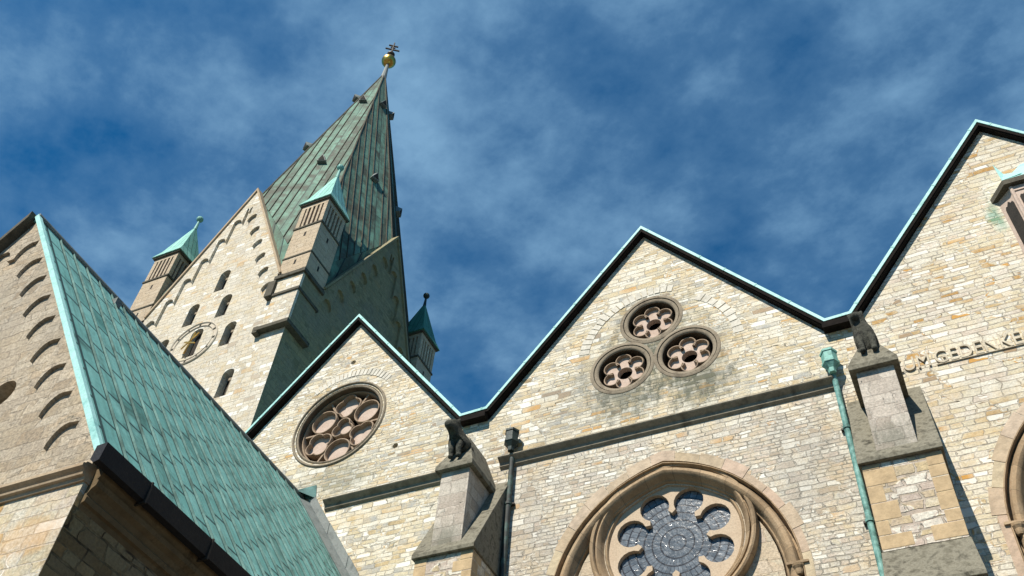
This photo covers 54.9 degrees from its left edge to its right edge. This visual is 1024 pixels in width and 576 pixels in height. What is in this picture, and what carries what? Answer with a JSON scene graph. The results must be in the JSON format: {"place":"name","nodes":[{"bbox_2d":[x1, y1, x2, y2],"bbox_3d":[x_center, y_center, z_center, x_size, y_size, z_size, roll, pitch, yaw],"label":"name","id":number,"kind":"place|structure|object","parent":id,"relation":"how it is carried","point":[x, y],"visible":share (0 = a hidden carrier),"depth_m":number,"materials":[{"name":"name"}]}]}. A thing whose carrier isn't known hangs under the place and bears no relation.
{"place":"outdoors","nodes":[
{"label":"outdoors","id":0,"kind":"place"},
{"bbox_2d":[0,211,358,575],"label":"transept chapel","id":1,"kind":"structure","parent":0,"point":[129,446],"depth_m":17.82,"materials":[{"name":"teal metal"}]},
{"bbox_2d":[130,42,439,431],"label":"bell tower","id":2,"kind":"structure","parent":0,"point":[254,308],"depth_m":67.28,"materials":[{"name":"stone"}]},
{"bbox_2d":[188,333,202,356],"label":"window","id":3,"kind":"structure","parent":2,"relation":"in","point":[195,344],"depth_m":61.87,"materials":[{"name":"glass"}]},
{"bbox_2d":[222,381,228,395],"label":"window","id":4,"kind":"structure","parent":2,"relation":"in","point":[227,384],"depth_m":57.00,"materials":[{"name":"glass"}]},
{"bbox_2d":[0,0,1023,412],"label":"sky","id":5,"kind":"structure","parent":0,"point":[787,146],"materials":[{"name":"blue"}]},
{"bbox_2d":[245,119,1023,575],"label":"cathedral nave","id":6,"kind":"structure","parent":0,"point":[657,405],"depth_m":25.12,"materials":[{"name":"white stone"}]},
{"bbox_2d":[292,381,386,467],"bbox_3d":[-5.394,4.570,31.745,3.460,3.460,0.800,-17,-52,19],"label":"rose window","id":7,"kind":"structure","parent":6,"relation":"in","point":[343,422],"depth_m":31.95,"materials":[{"name":"brown stone"}]},
{"bbox_2d":[444,419,473,458],"bbox_3d":[-1.440,4.104,26.236,0.680,1.181,1.178,-17,-52,19],"label":"stone beast","id":8,"kind":"object","parent":6,"relation":"on","point":[459,443],"visible":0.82,"depth_m":26.10,"materials":[{"name":"grey stone"}]},
{"bbox_2d":[546,450,815,575],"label":"great window","id":9,"kind":"structure","parent":6,"relation":"in","point":[672,518],"depth_m":23.64,"materials":[{"name":"brown stone"}]},
{"bbox_2d":[847,311,879,353],"bbox_3d":[8.310,1.141,23.197,0.533,1.522,0.801,-17,-52,19],"label":"stone beast","id":10,"kind":"object","parent":6,"relation":"on","point":[865,337],"visible":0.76,"depth_m":23.03,"materials":[{"name":"grey stone"}]},
{"bbox_2d":[988,402,1023,575],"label":"great window","id":11,"kind":"structure","parent":6,"relation":"in","point":[1007,494],"depth_m":20.46,"materials":[{"name":"brown stone"}]}
]}

